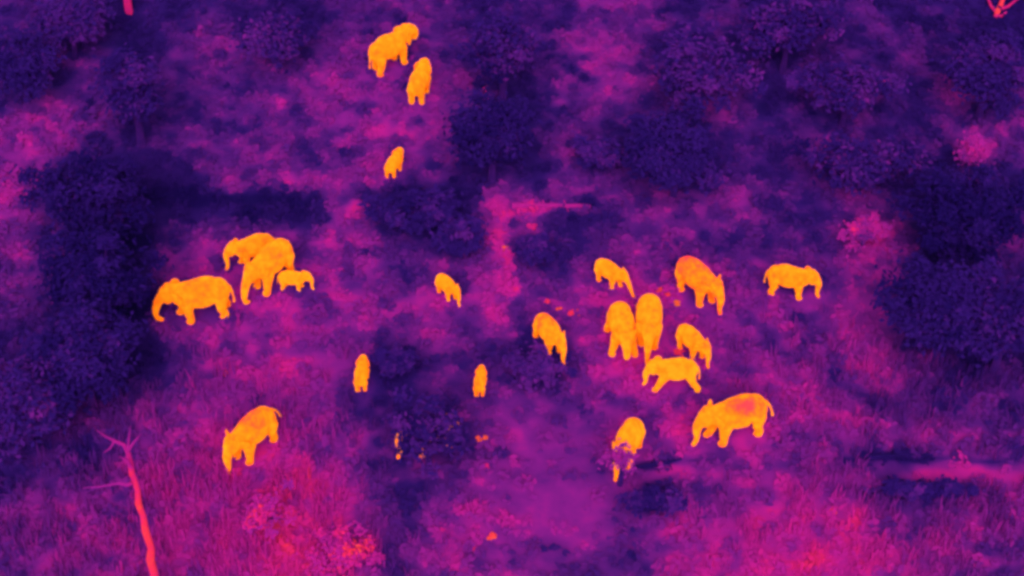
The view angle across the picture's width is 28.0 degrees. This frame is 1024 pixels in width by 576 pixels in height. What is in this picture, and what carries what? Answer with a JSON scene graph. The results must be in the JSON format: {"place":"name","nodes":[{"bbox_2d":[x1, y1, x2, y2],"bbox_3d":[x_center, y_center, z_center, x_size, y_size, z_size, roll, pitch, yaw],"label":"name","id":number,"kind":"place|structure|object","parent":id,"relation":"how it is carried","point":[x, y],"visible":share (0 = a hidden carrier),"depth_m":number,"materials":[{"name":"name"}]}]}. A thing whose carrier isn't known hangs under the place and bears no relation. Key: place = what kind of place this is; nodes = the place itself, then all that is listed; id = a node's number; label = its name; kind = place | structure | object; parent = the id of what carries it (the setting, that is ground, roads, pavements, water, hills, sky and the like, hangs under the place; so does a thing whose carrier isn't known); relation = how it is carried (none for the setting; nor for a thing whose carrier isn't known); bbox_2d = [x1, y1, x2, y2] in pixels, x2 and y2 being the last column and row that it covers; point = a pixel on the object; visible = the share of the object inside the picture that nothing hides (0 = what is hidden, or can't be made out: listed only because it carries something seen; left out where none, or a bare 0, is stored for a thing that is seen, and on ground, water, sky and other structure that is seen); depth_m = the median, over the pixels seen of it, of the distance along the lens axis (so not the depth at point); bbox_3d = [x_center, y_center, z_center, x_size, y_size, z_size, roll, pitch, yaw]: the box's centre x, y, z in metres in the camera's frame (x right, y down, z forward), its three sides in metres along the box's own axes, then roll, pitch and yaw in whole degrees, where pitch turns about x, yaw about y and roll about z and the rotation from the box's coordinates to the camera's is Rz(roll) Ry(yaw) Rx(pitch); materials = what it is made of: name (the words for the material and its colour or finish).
{"place":"outdoors","nodes":[
{"label":"outdoors","id":0,"kind":"place"},
{"bbox_2d":[0,0,1023,575],"bbox_3d":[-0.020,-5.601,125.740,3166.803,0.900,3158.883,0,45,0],"label":"ground","id":1,"kind":"structure","parent":0,"point":[558,500],"depth_m":118.04,"materials":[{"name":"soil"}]},
{"bbox_2d":[0,23,67,103],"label":"tree","id":2,"kind":"object","parent":1,"relation":"on","point":[25,64],"visible":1,"depth_m":128.61,"materials":[{"name":"purple plant"}]},
{"bbox_2d":[0,342,79,461],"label":"tree","id":3,"kind":"object","parent":1,"relation":"on","point":[25,402],"visible":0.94,"depth_m":107.84,"materials":[{"name":"purple plant"}]},
{"bbox_2d":[25,0,116,57],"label":"tree","id":4,"kind":"object","parent":1,"relation":"on","point":[74,22],"visible":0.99,"depth_m":132.38,"materials":[{"name":"purple plant"}]},
{"bbox_2d":[14,290,148,416],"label":"tree","id":5,"kind":"object","parent":1,"relation":"on","point":[85,345],"visible":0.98,"depth_m":109.26,"materials":[{"name":"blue plant"}]},
{"bbox_2d":[8,147,155,243],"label":"tree","id":6,"kind":"object","parent":1,"relation":"on","point":[85,192],"visible":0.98,"depth_m":118.05,"materials":[{"name":"purple plant"}]},
{"bbox_2d":[24,222,173,327],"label":"tree","id":7,"kind":"object","parent":1,"relation":"on","point":[104,270],"visible":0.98,"depth_m":112.81,"materials":[{"name":"purple plant"}]},
{"bbox_2d":[83,425,157,575],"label":"bare tree","id":8,"kind":"object","parent":1,"relation":"on","point":[151,562],"visible":1,"depth_m":97.88,"materials":[{"name":"pink wood"}]},
{"bbox_2d":[86,43,164,148],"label":"tree","id":9,"kind":"object","parent":1,"relation":"on","point":[126,84],"visible":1,"depth_m":124.83,"materials":[{"name":"purple plant"}]},
{"bbox_2d":[124,0,132,14],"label":"tree","id":10,"kind":"object","parent":1,"relation":"on","point":[128,6],"visible":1,"depth_m":138.00,"materials":[{"name":"pink wood"}]},
{"bbox_2d":[152,276,234,324],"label":"elephant","id":11,"kind":"object","parent":1,"relation":"on","point":[187,297],"visible":1,"depth_m":116.74},
{"bbox_2d":[223,233,274,270],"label":"elephant","id":12,"kind":"object","parent":1,"relation":"on","point":[253,245],"visible":0.79,"depth_m":120.12},
{"bbox_2d":[223,406,281,473],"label":"elephant","id":13,"kind":"object","parent":1,"relation":"on","point":[251,430],"visible":1,"depth_m":109.66},
{"bbox_2d":[241,238,293,303],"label":"elephant","id":14,"kind":"object","parent":1,"relation":"on","point":[269,261],"visible":0.98,"depth_m":118.41},
{"bbox_2d":[238,479,299,543],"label":"shrub","id":15,"kind":"object","parent":1,"relation":"on","point":[263,513],"visible":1,"depth_m":106.13,"materials":[{"name":"pink plant"}]},
{"bbox_2d":[228,3,319,73],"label":"tree","id":16,"kind":"object","parent":1,"relation":"on","point":[279,36],"visible":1,"depth_m":131.45,"materials":[{"name":"purple plant"}]},
{"bbox_2d":[277,270,313,291],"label":"elephant","id":17,"kind":"object","parent":1,"relation":"on","point":[291,277],"visible":1,"depth_m":119.07},
{"bbox_2d":[296,516,381,575],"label":"shrub","id":18,"kind":"object","parent":1,"relation":"on","point":[341,552],"visible":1,"depth_m":104.67,"materials":[{"name":"pink plant"}]},
{"bbox_2d":[353,354,369,391],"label":"elephant","id":19,"kind":"object","parent":1,"relation":"on","point":[361,373],"visible":1,"depth_m":113.64},
{"bbox_2d":[368,23,418,76],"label":"elephant","id":20,"kind":"object","parent":1,"relation":"on","point":[383,48],"visible":1,"depth_m":133.11},
{"bbox_2d":[384,147,403,177],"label":"elephant","id":21,"kind":"object","parent":1,"relation":"on","point":[394,162],"visible":1,"depth_m":126.30},
{"bbox_2d":[369,342,420,377],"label":"shrub","id":22,"kind":"object","parent":1,"relation":"on","point":[399,360],"visible":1,"depth_m":113.86,"materials":[{"name":"purple plant"}]},
{"bbox_2d":[358,183,464,235],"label":"shrub","id":23,"kind":"object","parent":1,"relation":"on","point":[401,210],"visible":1,"depth_m":121.91,"materials":[{"name":"purple plant"}]},
{"bbox_2d":[407,58,430,104],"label":"elephant","id":24,"kind":"object","parent":1,"relation":"on","point":[419,81],"visible":1,"depth_m":131.10},
{"bbox_2d":[381,384,469,478],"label":"tree","id":25,"kind":"object","parent":1,"relation":"on","point":[416,435],"visible":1,"depth_m":107.00,"materials":[{"name":"purple plant"}]},
{"bbox_2d":[395,413,457,458],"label":"elephant","id":26,"kind":"object","parent":1,"relation":"on","point":[398,455],"visible":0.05,"depth_m":109.95},
{"bbox_2d":[435,273,460,306],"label":"elephant","id":27,"kind":"object","parent":1,"relation":"on","point":[447,284],"visible":1,"depth_m":118.70},
{"bbox_2d":[429,211,489,256],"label":"shrub","id":28,"kind":"object","parent":1,"relation":"on","point":[460,234],"visible":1,"depth_m":120.44,"materials":[{"name":"purple plant"}]},
{"bbox_2d":[473,365,486,396],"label":"elephant","id":29,"kind":"object","parent":1,"relation":"on","point":[480,378],"visible":1,"depth_m":113.64},
{"bbox_2d":[475,435,487,441],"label":"dung pile","id":30,"kind":"object","parent":1,"relation":"on","point":[485,437],"visible":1,"depth_m":111.68,"materials":[{"name":"brown"}]},
{"bbox_2d":[436,82,541,181],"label":"tree","id":31,"kind":"object","parent":1,"relation":"on","point":[488,131],"visible":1,"depth_m":122.54,"materials":[{"name":"purple plant"}]},
{"bbox_2d":[486,532,496,539],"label":"dung pile","id":32,"kind":"object","parent":1,"relation":"on","point":[492,535],"visible":1,"depth_m":106.94,"materials":[{"name":"brown"}]},
{"bbox_2d":[449,4,550,105],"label":"tree","id":33,"kind":"object","parent":1,"relation":"on","point":[504,44],"visible":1,"depth_m":127.65,"materials":[{"name":"purple plant"}]},
{"bbox_2d":[0,0,1023,575],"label":"undergrowth","id":34,"kind":"object","parent":1,"relation":"on","point":[562,252],"visible":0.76,"depth_m":120.60,"materials":[{"name":"purple plant"}]},
{"bbox_2d":[0,273,1023,575],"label":"tall grass","id":35,"kind":"structure","parent":1,"relation":"on","point":[166,491],"depth_m":108.96,"materials":[{"name":"purple plant"}]},
{"bbox_2d":[526,223,536,229],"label":"dung pile","id":36,"kind":"object","parent":1,"relation":"on","point":[533,226],"visible":1,"depth_m":123.22,"materials":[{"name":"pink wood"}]},
{"bbox_2d":[510,230,556,267],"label":"shrub","id":37,"kind":"object","parent":1,"relation":"on","point":[536,248],"visible":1,"depth_m":119.95,"materials":[{"name":"purple plant"}]},
{"bbox_2d":[502,340,577,392],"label":"shrub","id":38,"kind":"object","parent":1,"relation":"on","point":[536,368],"visible":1,"depth_m":113.70,"materials":[{"name":"purple plant"}]},
{"bbox_2d":[533,313,566,364],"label":"elephant","id":39,"kind":"object","parent":1,"relation":"on","point":[546,328],"visible":0.98,"depth_m":115.13},
{"bbox_2d":[512,200,590,211],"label":"fallen log","id":40,"kind":"object","parent":1,"relation":"on","point":[539,205],"visible":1,"depth_m":124.46,"materials":[{"name":"pink wood"}]},
{"bbox_2d":[567,309,579,315],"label":"dung pile","id":41,"kind":"object","parent":1,"relation":"on","point":[570,313],"visible":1,"depth_m":118.06,"materials":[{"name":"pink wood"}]},
{"bbox_2d":[571,130,631,169],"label":"shrub","id":42,"kind":"object","parent":1,"relation":"on","point":[599,152],"visible":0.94,"depth_m":125.91,"materials":[{"name":"purple plant"}]},
{"bbox_2d":[594,258,634,297],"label":"elephant","id":43,"kind":"object","parent":1,"relation":"on","point":[612,272],"visible":1,"depth_m":118.75},
{"bbox_2d":[596,438,638,486],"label":"shrub","id":44,"kind":"object","parent":1,"relation":"on","point":[621,458],"visible":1,"depth_m":108.30,"materials":[{"name":"purple plant"}]},
{"bbox_2d":[604,301,637,359],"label":"elephant","id":45,"kind":"object","parent":1,"relation":"on","point":[620,324],"visible":1,"depth_m":114.95},
{"bbox_2d":[612,417,644,481],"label":"elephant","id":46,"kind":"object","parent":1,"relation":"on","point":[631,431],"visible":0.77,"depth_m":109.68},
{"bbox_2d":[635,293,661,363],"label":"elephant","id":47,"kind":"object","parent":1,"relation":"on","point":[648,325],"visible":0.98,"depth_m":115.03},
{"bbox_2d":[613,484,687,519],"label":"shrub","id":48,"kind":"object","parent":1,"relation":"on","point":[668,501],"visible":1,"depth_m":107.08,"materials":[{"name":"purple plant"}]},
{"bbox_2d":[634,456,681,472],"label":"fallen log","id":49,"kind":"object","parent":1,"relation":"on","point":[648,465],"visible":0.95,"depth_m":110.55,"materials":[{"name":"purple wood"}]},
{"bbox_2d":[609,94,731,197],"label":"tree","id":50,"kind":"object","parent":1,"relation":"on","point":[666,152],"visible":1,"depth_m":122.40,"materials":[{"name":"purple plant"}]},
{"bbox_2d":[642,356,700,392],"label":"elephant","id":51,"kind":"object","parent":1,"relation":"on","point":[677,369],"visible":1,"depth_m":113.05},
{"bbox_2d":[673,300,679,306],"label":"dung pile","id":52,"kind":"object","parent":1,"relation":"on","point":[677,302],"visible":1,"depth_m":118.77,"materials":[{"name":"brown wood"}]},
{"bbox_2d":[673,349,684,356],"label":"dung pile","id":53,"kind":"object","parent":1,"relation":"on","point":[677,351],"visible":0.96,"depth_m":115.89,"materials":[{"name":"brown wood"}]},
{"bbox_2d":[676,324,710,368],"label":"elephant","id":54,"kind":"object","parent":1,"relation":"on","point":[692,339],"visible":0.99,"depth_m":114.82},
{"bbox_2d":[675,256,724,314],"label":"elephant","id":55,"kind":"object","parent":1,"relation":"on","point":[699,277],"visible":1,"depth_m":117.74},
{"bbox_2d":[651,15,769,120],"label":"tree","id":56,"kind":"object","parent":1,"relation":"on","point":[696,76],"visible":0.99,"depth_m":127.83,"materials":[{"name":"purple plant"}]},
{"bbox_2d":[692,394,773,446],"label":"elephant","id":57,"kind":"object","parent":1,"relation":"on","point":[726,417],"visible":1,"depth_m":109.92},
{"bbox_2d":[729,0,853,73],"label":"tree","id":58,"kind":"object","parent":1,"relation":"on","point":[774,23],"visible":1,"depth_m":131.04,"materials":[{"name":"purple plant"}]},
{"bbox_2d":[764,264,821,299],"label":"elephant","id":59,"kind":"object","parent":1,"relation":"on","point":[797,279],"visible":1,"depth_m":118.58},
{"bbox_2d":[784,46,912,127],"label":"tree","id":60,"kind":"object","parent":1,"relation":"on","point":[850,87],"visible":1,"depth_m":128.01,"materials":[{"name":"purple plant"}]},
{"bbox_2d":[780,127,935,197],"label":"tree","id":61,"kind":"object","parent":1,"relation":"on","point":[856,165],"visible":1,"depth_m":123.63,"materials":[{"name":"purple plant"}]},
{"bbox_2d":[836,211,894,258],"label":"shrub","id":62,"kind":"object","parent":1,"relation":"on","point":[863,230],"visible":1,"depth_m":121.23,"materials":[{"name":"pink plant"}]},
{"bbox_2d":[867,449,932,462],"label":"fallen log","id":63,"kind":"object","parent":1,"relation":"on","point":[882,456],"visible":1,"depth_m":110.82,"materials":[{"name":"purple wood"}]},
{"bbox_2d":[880,474,979,502],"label":"shrub","id":64,"kind":"object","parent":1,"relation":"on","point":[945,487],"visible":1,"depth_m":108.14,"materials":[{"name":"purple plant"}]},
{"bbox_2d":[870,249,1009,362],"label":"tree","id":65,"kind":"object","parent":1,"relation":"on","point":[936,310],"visible":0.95,"depth_m":112.27,"materials":[{"name":"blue plant"}]},
{"bbox_2d":[885,157,1023,269],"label":"tree","id":66,"kind":"object","parent":1,"relation":"on","point":[961,217],"visible":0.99,"depth_m":117.39,"materials":[{"name":"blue plant"}]},
{"bbox_2d":[953,131,988,177],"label":"shrub","id":67,"kind":"object","parent":1,"relation":"on","point":[972,150],"visible":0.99,"depth_m":125.24,"materials":[{"name":"pink plant"}]},
{"bbox_2d":[929,22,1023,119],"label":"tree","id":68,"kind":"object","parent":1,"relation":"on","point":[989,67],"visible":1,"depth_m":126.85,"materials":[{"name":"purple plant"}]},
{"bbox_2d":[952,272,1023,374],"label":"tree","id":69,"kind":"object","parent":1,"relation":"on","point":[1000,333],"visible":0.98,"depth_m":111.33,"materials":[{"name":"purple plant"}]},
{"bbox_2d":[988,0,1016,17],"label":"dead tree","id":70,"kind":"object","parent":1,"relation":"on","point":[997,11],"visible":1,"depth_m":138.24,"materials":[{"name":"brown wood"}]}
]}

